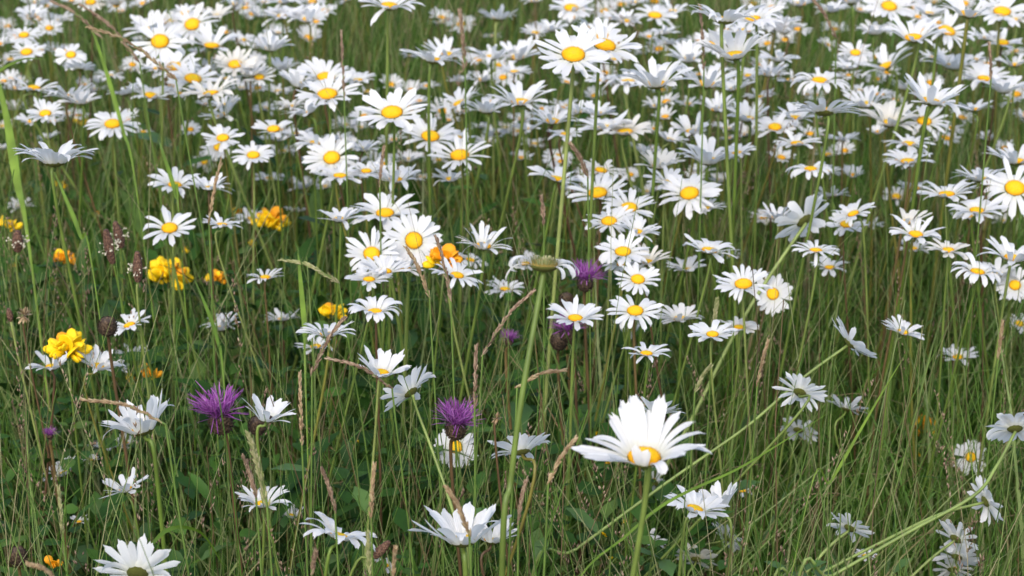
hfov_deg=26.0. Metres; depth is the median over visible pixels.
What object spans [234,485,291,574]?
daisy
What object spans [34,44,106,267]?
daisy
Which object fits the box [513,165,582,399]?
daisy
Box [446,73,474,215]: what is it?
daisy
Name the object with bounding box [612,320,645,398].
daisy
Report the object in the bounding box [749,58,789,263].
daisy
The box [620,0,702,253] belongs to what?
daisy
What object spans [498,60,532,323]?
daisy
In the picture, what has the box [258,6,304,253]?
daisy
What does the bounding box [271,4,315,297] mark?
daisy
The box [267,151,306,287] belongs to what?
daisy
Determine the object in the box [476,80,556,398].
daisy
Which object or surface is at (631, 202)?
daisy
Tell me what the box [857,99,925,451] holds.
daisy
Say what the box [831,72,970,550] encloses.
daisy
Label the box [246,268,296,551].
daisy
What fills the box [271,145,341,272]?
daisy
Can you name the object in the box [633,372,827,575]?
daisy
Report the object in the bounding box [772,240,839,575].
daisy
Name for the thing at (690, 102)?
daisy
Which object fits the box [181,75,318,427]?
daisy
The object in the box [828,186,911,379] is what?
daisy
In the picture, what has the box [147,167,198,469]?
daisy
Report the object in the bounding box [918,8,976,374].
daisy
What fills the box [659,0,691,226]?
daisy
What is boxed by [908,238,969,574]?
daisy
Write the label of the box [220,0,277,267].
daisy
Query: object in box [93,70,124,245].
daisy
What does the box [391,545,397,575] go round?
grass seed head
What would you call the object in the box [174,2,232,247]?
daisy
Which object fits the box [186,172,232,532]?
daisy
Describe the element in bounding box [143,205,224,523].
daisy
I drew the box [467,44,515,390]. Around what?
daisy
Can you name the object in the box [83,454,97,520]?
daisy
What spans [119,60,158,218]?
daisy
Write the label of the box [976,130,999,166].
daisy
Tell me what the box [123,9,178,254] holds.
daisy
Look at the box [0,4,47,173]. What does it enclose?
daisy
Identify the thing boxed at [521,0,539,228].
daisy
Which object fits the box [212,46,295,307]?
daisy
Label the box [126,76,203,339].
daisy
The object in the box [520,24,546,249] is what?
daisy
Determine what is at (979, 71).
daisy
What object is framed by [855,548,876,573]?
daisy
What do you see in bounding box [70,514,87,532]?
daisy
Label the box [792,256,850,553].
daisy
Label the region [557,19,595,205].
daisy
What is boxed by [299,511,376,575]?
daisy
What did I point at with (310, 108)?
daisy
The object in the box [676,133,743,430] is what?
daisy
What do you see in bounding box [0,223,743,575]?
leafy undergrowth
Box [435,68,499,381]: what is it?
daisy
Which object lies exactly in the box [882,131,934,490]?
daisy
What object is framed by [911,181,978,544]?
daisy
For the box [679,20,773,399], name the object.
daisy
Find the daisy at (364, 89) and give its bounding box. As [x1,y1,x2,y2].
[355,86,378,180]
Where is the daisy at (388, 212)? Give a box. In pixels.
[350,192,421,504]
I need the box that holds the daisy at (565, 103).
[550,98,578,380]
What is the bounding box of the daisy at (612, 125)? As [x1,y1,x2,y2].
[577,110,633,384]
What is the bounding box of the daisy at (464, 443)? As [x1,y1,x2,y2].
[434,429,496,575]
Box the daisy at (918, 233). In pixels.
[889,214,945,574]
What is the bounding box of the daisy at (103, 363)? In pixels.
[77,344,137,542]
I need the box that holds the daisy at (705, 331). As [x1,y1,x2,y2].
[688,319,759,574]
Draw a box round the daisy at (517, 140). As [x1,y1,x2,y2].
[508,124,526,197]
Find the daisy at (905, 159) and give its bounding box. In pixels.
[872,149,934,418]
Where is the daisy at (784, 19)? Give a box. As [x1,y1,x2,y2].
[732,8,802,352]
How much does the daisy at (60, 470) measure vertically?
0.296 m
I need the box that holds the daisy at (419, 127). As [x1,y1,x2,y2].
[402,112,458,399]
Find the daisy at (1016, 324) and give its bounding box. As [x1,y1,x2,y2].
[979,313,1023,510]
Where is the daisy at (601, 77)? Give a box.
[585,73,619,344]
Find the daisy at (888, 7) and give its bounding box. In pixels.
[836,0,917,287]
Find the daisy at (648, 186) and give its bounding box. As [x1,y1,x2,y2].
[633,183,660,219]
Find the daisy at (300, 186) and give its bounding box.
[289,176,332,291]
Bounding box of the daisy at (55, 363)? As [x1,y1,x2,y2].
[25,351,66,562]
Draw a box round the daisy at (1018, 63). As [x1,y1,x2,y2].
[970,53,1023,397]
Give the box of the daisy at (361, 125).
[346,119,382,225]
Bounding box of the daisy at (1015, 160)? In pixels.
[974,142,1023,539]
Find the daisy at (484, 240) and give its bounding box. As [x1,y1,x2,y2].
[447,221,512,546]
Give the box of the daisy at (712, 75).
[677,62,742,414]
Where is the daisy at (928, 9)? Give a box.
[896,3,945,269]
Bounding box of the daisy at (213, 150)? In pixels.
[193,138,234,362]
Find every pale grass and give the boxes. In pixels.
[0,285,486,575]
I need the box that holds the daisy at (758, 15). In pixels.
[725,4,783,390]
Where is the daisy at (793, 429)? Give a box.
[776,416,817,575]
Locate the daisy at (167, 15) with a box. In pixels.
[149,11,184,281]
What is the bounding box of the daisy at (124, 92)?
[107,81,183,357]
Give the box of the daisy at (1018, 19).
[982,12,1023,287]
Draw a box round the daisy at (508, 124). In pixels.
[478,121,512,211]
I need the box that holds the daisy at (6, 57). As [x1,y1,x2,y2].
[0,53,19,117]
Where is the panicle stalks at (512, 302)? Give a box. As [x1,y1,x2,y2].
[0,0,1023,575]
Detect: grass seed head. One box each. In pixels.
[25,560,54,575]
[49,0,155,435]
[56,484,67,575]
[79,3,186,473]
[79,397,189,575]
[85,25,234,540]
[208,157,225,572]
[241,453,262,575]
[245,430,272,575]
[277,258,377,559]
[298,370,308,575]
[310,316,346,575]
[310,547,317,575]
[320,466,339,575]
[324,356,413,575]
[340,29,356,448]
[365,529,371,575]
[369,461,376,575]
[378,144,386,506]
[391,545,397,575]
[403,245,444,575]
[433,234,458,573]
[443,484,471,575]
[457,8,472,555]
[471,288,535,558]
[472,343,477,575]
[507,368,567,575]
[517,479,528,575]
[539,194,545,565]
[543,434,577,575]
[568,141,591,574]
[684,363,713,575]
[689,3,705,574]
[700,296,718,575]
[743,337,769,574]
[811,0,836,419]
[953,41,992,518]
[975,319,1004,575]
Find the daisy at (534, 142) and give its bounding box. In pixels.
[470,138,547,316]
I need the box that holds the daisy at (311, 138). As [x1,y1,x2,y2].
[294,130,336,404]
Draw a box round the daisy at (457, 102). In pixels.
[436,86,482,407]
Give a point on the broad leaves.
(206, 386)
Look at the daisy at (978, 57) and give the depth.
2.59 m
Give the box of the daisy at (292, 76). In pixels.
[276,68,315,398]
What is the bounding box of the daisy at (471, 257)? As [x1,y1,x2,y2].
[458,252,487,388]
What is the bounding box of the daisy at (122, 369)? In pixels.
[116,359,127,384]
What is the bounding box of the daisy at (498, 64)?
[463,57,508,200]
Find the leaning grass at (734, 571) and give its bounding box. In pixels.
[305,345,1023,575]
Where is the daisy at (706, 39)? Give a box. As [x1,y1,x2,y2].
[694,28,734,358]
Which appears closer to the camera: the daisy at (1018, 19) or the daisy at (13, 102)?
the daisy at (1018, 19)
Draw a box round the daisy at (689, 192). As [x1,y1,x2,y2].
[637,173,721,489]
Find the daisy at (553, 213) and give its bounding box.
[539,50,604,356]
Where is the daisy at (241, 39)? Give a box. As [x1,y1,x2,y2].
[230,32,255,169]
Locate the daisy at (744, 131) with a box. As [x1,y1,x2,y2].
[733,121,764,253]
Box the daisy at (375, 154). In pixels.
[364,150,391,289]
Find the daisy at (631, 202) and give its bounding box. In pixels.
[601,188,656,527]
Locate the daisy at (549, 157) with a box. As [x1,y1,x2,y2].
[530,146,572,287]
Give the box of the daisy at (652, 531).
[639,528,665,567]
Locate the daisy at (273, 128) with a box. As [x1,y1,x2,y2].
[251,120,292,382]
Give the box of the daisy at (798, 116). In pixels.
[767,101,818,417]
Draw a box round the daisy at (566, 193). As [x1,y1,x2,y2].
[557,183,643,358]
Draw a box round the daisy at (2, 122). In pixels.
[0,119,67,242]
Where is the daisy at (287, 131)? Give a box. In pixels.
[279,127,312,334]
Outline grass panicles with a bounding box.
[0,0,1023,575]
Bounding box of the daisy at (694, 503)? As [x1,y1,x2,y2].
[665,485,729,575]
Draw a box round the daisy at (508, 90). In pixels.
[496,63,539,312]
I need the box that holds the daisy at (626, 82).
[600,71,680,469]
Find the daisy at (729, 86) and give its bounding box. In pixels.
[717,73,754,392]
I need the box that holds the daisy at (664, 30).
[649,25,680,287]
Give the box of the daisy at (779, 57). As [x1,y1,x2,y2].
[759,49,800,341]
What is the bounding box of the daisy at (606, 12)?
[575,10,626,278]
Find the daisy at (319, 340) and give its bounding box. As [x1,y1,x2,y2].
[295,334,361,515]
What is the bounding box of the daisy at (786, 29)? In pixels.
[710,17,803,310]
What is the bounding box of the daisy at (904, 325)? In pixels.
[864,314,924,575]
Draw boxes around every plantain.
[6,230,44,524]
[6,308,61,558]
[98,229,169,547]
[110,221,178,498]
[127,251,162,510]
[349,540,390,575]
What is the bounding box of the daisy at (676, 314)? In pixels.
[657,303,703,546]
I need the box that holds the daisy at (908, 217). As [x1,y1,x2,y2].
[866,207,931,544]
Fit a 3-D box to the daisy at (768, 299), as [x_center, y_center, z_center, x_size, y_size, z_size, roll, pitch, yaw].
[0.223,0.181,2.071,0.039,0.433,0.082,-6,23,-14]
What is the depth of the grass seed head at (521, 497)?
1.31 m
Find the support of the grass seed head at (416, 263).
on the ground at (600, 338)
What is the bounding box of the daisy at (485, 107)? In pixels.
[439,97,510,337]
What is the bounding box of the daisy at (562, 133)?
[546,128,668,470]
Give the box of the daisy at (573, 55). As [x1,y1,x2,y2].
[532,22,612,529]
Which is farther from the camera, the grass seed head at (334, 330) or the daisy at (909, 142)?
the daisy at (909, 142)
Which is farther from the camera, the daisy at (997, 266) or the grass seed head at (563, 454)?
the daisy at (997, 266)
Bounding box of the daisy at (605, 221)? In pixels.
[582,203,633,484]
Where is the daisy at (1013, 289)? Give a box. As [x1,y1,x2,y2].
[956,267,1023,528]
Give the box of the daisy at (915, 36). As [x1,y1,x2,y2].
[822,16,950,455]
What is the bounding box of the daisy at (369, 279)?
[308,264,391,570]
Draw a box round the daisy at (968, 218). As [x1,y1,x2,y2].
[950,210,985,422]
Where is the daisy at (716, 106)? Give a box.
[695,90,735,382]
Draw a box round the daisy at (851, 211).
[832,198,875,516]
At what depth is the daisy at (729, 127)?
2.50 m
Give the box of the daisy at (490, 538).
[480,519,516,575]
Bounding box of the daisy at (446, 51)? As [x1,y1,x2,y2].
[422,35,496,311]
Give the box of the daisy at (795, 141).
[753,130,821,468]
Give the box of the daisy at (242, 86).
[227,78,255,205]
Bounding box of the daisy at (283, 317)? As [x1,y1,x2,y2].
[263,308,299,438]
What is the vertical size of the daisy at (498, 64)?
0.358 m
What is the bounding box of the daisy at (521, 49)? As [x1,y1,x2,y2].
[496,35,547,332]
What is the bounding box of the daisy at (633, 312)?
[606,294,663,570]
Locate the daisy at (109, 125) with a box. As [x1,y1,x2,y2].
[84,107,140,385]
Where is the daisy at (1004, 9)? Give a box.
[965,0,1023,366]
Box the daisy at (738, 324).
[718,316,759,575]
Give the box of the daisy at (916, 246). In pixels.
[893,237,945,361]
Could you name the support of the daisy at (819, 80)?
on the ground at (600, 338)
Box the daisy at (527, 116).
[507,111,540,251]
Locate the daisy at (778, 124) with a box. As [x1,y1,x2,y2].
[693,110,795,481]
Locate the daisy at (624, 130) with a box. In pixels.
[597,114,699,443]
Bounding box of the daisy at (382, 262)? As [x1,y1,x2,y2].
[359,254,410,546]
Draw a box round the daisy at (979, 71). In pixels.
[947,61,1011,367]
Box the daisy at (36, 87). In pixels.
[13,77,200,389]
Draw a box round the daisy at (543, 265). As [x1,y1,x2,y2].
[499,255,578,575]
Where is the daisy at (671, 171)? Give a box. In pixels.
[643,165,689,535]
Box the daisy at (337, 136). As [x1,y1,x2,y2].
[321,132,353,269]
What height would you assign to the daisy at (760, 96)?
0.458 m
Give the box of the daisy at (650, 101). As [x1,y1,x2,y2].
[642,96,699,298]
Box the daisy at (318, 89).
[295,69,362,437]
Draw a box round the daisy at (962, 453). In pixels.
[953,439,995,535]
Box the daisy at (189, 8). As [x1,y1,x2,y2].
[168,3,199,261]
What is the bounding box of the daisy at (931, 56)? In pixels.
[874,48,947,351]
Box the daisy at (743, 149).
[715,142,755,477]
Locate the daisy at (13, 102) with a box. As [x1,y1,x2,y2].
[0,99,41,181]
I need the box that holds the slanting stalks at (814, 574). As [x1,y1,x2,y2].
[628,510,1023,575]
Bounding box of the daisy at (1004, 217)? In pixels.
[992,213,1023,309]
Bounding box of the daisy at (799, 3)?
[757,0,816,260]
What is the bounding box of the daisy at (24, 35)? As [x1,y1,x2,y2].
[6,26,44,224]
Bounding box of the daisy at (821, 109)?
[748,97,860,546]
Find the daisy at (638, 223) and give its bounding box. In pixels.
[614,215,661,564]
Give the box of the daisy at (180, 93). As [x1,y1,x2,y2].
[164,86,193,318]
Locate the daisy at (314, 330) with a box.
[270,321,354,573]
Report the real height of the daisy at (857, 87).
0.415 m
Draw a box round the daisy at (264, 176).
[255,172,309,283]
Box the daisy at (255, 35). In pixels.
[240,15,256,125]
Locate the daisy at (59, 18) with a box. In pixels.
[42,11,102,226]
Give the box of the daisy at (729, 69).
[705,60,734,170]
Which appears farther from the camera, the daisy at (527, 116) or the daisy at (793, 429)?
the daisy at (527, 116)
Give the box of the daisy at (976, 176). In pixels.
[950,165,1006,541]
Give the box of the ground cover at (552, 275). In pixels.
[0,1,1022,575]
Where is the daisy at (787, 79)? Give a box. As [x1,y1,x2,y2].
[773,70,801,320]
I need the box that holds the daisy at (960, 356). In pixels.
[863,344,977,575]
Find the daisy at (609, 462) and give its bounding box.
[599,461,681,575]
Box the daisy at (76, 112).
[61,108,81,208]
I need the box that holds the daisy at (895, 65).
[845,0,928,236]
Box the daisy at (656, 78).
[611,56,697,499]
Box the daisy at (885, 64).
[850,43,912,350]
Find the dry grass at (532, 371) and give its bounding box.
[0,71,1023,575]
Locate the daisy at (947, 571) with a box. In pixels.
[933,558,972,575]
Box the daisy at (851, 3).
[834,0,860,278]
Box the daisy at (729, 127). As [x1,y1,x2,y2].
[709,119,742,237]
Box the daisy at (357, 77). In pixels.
[338,67,376,302]
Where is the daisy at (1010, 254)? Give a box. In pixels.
[966,236,1023,540]
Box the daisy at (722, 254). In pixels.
[714,250,739,361]
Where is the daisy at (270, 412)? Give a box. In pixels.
[242,394,295,575]
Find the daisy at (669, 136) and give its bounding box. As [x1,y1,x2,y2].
[653,127,689,384]
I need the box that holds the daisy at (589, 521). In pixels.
[531,317,876,575]
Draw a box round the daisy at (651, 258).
[631,243,706,575]
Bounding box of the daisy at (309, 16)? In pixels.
[286,2,329,305]
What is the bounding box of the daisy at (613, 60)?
[608,52,628,214]
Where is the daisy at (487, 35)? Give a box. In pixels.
[481,33,501,152]
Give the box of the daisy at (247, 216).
[179,207,260,435]
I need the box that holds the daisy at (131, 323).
[102,308,150,552]
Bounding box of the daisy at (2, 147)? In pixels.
[0,143,25,234]
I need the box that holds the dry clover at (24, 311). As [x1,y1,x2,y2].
[16,307,59,512]
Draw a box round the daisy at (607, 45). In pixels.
[570,17,642,575]
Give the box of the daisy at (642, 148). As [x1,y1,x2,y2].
[630,142,661,411]
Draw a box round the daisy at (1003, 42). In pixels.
[967,28,1022,301]
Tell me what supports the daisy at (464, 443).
on the ground at (600, 338)
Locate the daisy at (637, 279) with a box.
[573,261,659,567]
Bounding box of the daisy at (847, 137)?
[828,132,859,385]
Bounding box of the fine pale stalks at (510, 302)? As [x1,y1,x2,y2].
[0,0,1023,575]
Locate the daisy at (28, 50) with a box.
[8,41,85,294]
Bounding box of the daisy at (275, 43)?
[231,29,295,384]
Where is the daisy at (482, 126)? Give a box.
[467,122,491,204]
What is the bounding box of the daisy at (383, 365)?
[352,345,410,571]
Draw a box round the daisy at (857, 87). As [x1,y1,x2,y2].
[844,82,870,239]
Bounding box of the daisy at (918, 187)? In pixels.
[853,180,931,400]
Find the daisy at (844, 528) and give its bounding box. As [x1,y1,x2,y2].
[782,512,873,575]
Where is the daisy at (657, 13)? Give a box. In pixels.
[634,4,680,297]
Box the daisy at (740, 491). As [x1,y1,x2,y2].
[738,485,755,575]
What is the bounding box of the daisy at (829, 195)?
[814,186,849,423]
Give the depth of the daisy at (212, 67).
2.59 m
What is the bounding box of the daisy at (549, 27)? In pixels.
[534,19,567,324]
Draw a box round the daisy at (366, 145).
[346,140,379,324]
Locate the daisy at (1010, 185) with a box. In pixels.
[898,155,1023,541]
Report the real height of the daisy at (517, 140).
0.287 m
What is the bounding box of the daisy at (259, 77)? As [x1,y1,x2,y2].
[242,66,292,285]
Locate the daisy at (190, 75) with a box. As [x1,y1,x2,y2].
[159,55,221,341]
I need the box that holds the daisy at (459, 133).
[444,128,513,387]
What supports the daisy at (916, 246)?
on the ground at (600, 338)
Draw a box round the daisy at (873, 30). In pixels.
[854,19,900,378]
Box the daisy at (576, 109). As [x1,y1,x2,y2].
[560,100,612,370]
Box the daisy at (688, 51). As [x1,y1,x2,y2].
[644,39,709,342]
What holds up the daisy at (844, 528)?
on the ground at (600, 338)
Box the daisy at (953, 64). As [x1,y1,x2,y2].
[901,44,983,308]
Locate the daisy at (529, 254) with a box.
[510,250,537,352]
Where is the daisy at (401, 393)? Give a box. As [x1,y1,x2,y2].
[380,365,488,575]
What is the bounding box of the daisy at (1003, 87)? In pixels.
[906,72,1023,401]
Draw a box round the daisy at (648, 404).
[636,396,684,575]
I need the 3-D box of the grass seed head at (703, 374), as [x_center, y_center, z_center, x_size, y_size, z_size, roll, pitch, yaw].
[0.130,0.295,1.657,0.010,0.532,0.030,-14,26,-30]
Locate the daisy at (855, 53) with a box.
[837,39,873,321]
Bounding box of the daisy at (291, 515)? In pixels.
[284,504,303,573]
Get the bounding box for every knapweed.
[7,545,27,575]
[42,426,92,575]
[97,316,167,569]
[130,47,187,313]
[187,380,247,575]
[247,415,273,574]
[432,394,482,575]
[472,328,562,575]
[533,332,628,562]
[549,313,605,575]
[558,292,628,552]
[568,258,629,573]
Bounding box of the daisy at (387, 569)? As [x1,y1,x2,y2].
[374,558,391,575]
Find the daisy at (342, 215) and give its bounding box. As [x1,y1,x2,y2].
[318,207,362,534]
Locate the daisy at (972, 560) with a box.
[932,539,979,575]
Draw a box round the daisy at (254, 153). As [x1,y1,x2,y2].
[231,140,274,459]
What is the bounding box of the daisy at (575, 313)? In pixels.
[547,295,603,575]
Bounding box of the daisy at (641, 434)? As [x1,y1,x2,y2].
[571,394,711,575]
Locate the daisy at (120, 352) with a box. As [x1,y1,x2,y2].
[115,343,145,382]
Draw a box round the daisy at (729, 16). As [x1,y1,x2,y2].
[688,3,764,554]
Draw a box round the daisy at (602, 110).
[561,100,617,356]
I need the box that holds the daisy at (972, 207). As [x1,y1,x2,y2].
[946,196,1019,530]
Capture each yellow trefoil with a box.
[0,215,22,385]
[43,328,94,575]
[44,555,62,572]
[53,249,75,414]
[56,181,66,231]
[73,118,88,182]
[139,363,161,501]
[147,256,193,442]
[167,247,189,381]
[204,269,227,448]
[232,207,242,330]
[244,206,290,381]
[318,302,353,536]
[410,243,462,575]
[596,532,606,574]
[614,519,623,563]
[910,414,935,474]
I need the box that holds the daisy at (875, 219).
[854,217,884,400]
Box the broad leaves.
[0,94,608,575]
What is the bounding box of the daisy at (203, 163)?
[193,151,241,247]
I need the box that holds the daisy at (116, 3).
[102,0,151,231]
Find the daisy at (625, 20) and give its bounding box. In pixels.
[605,8,657,302]
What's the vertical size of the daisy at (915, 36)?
0.597 m
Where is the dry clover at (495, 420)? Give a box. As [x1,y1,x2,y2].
[491,412,510,575]
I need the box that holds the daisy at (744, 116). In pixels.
[711,100,769,414]
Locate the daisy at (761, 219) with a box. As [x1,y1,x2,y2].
[748,209,810,354]
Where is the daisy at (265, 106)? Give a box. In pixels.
[252,99,278,251]
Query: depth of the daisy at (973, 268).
1.86 m
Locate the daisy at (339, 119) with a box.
[332,116,395,288]
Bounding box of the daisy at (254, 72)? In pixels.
[235,61,273,359]
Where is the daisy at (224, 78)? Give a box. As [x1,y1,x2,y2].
[184,71,240,234]
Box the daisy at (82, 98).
[57,89,102,320]
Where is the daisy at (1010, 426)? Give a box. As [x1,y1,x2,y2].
[798,412,1023,575]
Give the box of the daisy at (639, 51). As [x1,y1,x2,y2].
[631,48,658,175]
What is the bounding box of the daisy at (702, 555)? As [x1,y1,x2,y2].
[675,543,717,575]
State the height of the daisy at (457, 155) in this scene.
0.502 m
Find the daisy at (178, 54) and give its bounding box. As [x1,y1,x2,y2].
[146,50,200,334]
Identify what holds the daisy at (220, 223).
on the ground at (600, 338)
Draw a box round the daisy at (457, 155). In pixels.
[427,129,491,502]
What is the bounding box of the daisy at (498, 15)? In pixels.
[478,4,517,269]
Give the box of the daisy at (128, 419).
[98,390,173,571]
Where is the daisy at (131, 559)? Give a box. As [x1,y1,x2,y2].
[94,533,179,575]
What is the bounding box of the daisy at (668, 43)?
[652,36,687,322]
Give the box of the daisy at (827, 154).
[815,145,839,245]
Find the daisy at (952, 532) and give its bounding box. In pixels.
[890,519,978,575]
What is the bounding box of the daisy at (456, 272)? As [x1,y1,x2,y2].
[430,257,497,564]
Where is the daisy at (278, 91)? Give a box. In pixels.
[263,83,308,202]
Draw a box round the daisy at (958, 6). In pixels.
[920,0,1002,440]
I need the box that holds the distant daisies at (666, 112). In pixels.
[0,0,1023,452]
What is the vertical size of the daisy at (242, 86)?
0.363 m
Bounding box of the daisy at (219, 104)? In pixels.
[208,95,239,338]
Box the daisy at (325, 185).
[316,178,362,314]
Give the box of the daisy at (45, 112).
[26,97,75,389]
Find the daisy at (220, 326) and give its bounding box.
[200,312,239,477]
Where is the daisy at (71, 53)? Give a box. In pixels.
[54,43,143,329]
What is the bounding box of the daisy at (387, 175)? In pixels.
[365,162,435,507]
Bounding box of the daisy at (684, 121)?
[648,111,710,395]
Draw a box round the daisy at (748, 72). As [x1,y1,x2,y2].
[718,66,763,345]
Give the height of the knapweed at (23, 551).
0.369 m
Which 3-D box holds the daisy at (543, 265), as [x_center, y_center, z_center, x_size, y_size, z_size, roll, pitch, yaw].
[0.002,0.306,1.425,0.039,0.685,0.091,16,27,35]
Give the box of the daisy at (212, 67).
[195,62,261,311]
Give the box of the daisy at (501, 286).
[484,276,524,513]
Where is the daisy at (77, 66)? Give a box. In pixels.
[38,60,95,339]
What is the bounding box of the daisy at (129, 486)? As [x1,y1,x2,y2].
[99,467,148,539]
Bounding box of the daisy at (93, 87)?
[82,84,105,216]
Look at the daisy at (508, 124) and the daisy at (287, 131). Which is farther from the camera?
the daisy at (508, 124)
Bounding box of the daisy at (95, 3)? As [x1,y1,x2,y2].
[59,0,105,285]
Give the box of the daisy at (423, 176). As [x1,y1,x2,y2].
[413,173,435,208]
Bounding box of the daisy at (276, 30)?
[263,26,303,236]
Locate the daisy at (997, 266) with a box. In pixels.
[983,257,1023,470]
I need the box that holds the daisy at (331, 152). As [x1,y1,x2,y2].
[266,133,358,449]
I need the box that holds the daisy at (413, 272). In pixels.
[392,259,422,535]
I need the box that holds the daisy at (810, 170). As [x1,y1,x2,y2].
[773,161,832,480]
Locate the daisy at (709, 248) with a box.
[629,234,738,570]
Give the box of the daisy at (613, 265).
[602,258,643,521]
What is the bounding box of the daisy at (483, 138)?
[475,134,501,238]
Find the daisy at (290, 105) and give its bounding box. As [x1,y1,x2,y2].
[273,97,350,372]
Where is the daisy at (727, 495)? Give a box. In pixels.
[699,481,737,575]
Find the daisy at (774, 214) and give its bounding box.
[754,201,790,495]
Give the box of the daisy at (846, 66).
[813,57,866,360]
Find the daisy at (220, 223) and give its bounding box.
[201,212,288,462]
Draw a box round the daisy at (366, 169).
[348,159,386,429]
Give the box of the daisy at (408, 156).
[396,149,454,297]
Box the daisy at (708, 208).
[690,197,739,404]
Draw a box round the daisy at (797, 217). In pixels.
[614,194,828,557]
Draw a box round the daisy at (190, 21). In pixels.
[165,2,223,311]
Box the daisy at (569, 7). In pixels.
[549,0,593,274]
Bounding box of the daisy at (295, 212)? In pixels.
[284,206,305,333]
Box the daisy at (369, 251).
[344,226,412,546]
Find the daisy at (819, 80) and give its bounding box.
[790,67,849,465]
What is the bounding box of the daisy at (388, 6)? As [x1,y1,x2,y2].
[358,0,424,420]
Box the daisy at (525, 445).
[487,432,549,575]
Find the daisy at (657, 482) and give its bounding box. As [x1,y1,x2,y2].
[623,470,664,555]
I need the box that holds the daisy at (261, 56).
[241,51,266,171]
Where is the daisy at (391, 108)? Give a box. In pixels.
[355,87,427,487]
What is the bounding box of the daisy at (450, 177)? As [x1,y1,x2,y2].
[432,167,469,340]
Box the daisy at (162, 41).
[128,17,189,434]
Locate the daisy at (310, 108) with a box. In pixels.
[282,99,327,383]
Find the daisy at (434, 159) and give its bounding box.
[425,154,450,185]
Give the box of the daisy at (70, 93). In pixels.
[41,83,139,379]
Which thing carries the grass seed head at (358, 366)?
on the ground at (600, 338)
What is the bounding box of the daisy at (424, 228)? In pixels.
[381,213,442,457]
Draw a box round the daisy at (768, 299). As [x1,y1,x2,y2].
[723,274,792,522]
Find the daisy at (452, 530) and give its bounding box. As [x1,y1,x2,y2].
[409,502,511,575]
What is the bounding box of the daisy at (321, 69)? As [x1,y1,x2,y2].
[296,57,363,429]
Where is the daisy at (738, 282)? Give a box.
[713,264,772,569]
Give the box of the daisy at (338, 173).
[315,159,388,508]
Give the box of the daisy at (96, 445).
[86,437,122,499]
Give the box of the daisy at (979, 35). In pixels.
[959,27,1002,270]
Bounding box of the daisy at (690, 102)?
[674,96,701,303]
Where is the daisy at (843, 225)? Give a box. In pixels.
[826,209,867,559]
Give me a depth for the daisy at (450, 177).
2.20 m
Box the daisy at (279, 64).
[264,57,299,301]
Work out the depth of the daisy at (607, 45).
1.91 m
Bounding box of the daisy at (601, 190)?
[567,171,627,509]
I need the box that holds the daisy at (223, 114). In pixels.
[199,98,239,361]
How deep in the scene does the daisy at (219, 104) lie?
2.35 m
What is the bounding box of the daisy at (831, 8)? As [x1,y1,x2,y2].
[815,0,853,265]
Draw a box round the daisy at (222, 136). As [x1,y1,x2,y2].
[201,124,251,371]
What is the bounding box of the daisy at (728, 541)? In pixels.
[700,522,743,575]
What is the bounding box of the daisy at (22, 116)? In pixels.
[14,113,56,336]
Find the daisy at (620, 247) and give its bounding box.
[570,230,649,562]
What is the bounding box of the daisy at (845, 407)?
[828,394,889,568]
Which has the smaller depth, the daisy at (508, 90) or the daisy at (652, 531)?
the daisy at (652, 531)
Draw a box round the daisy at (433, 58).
[400,43,461,431]
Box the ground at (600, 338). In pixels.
[6,0,1000,575]
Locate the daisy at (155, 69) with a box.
[138,59,172,392]
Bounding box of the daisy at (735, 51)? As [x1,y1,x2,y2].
[697,28,771,520]
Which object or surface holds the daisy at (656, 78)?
on the ground at (600, 338)
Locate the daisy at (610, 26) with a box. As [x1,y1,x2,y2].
[588,18,625,366]
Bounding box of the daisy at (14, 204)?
[7,197,33,361]
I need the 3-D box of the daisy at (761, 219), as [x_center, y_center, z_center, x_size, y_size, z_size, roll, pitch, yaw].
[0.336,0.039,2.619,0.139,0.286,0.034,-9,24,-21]
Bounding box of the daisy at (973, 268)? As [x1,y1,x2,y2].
[899,252,1003,556]
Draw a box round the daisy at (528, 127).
[512,118,555,363]
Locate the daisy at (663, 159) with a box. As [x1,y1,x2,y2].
[603,148,685,496]
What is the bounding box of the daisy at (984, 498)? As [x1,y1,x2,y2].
[764,475,1004,575]
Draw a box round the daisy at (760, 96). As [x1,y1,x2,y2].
[670,88,774,373]
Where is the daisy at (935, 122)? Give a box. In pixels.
[870,104,950,398]
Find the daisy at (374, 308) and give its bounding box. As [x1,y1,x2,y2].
[348,295,402,542]
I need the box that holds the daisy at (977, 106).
[905,99,993,418]
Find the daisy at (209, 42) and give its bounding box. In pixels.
[180,21,240,329]
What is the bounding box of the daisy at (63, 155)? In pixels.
[12,139,119,569]
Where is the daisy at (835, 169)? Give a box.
[816,163,844,355]
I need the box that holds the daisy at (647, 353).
[622,342,670,573]
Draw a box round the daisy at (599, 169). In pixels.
[579,159,624,484]
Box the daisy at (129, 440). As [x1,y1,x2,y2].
[115,433,133,527]
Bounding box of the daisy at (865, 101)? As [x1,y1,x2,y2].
[840,85,891,429]
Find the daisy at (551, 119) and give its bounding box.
[524,104,592,365]
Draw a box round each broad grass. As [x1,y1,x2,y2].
[0,58,46,71]
[0,84,58,486]
[54,173,129,540]
[88,22,162,393]
[151,525,226,570]
[159,142,202,565]
[193,278,239,575]
[298,249,309,525]
[580,413,827,575]
[791,355,904,575]
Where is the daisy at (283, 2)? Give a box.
[261,0,346,231]
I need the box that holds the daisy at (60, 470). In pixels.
[43,456,84,575]
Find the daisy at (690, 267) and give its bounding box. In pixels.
[666,255,735,551]
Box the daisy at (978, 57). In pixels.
[965,52,990,365]
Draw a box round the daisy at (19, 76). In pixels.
[5,75,38,209]

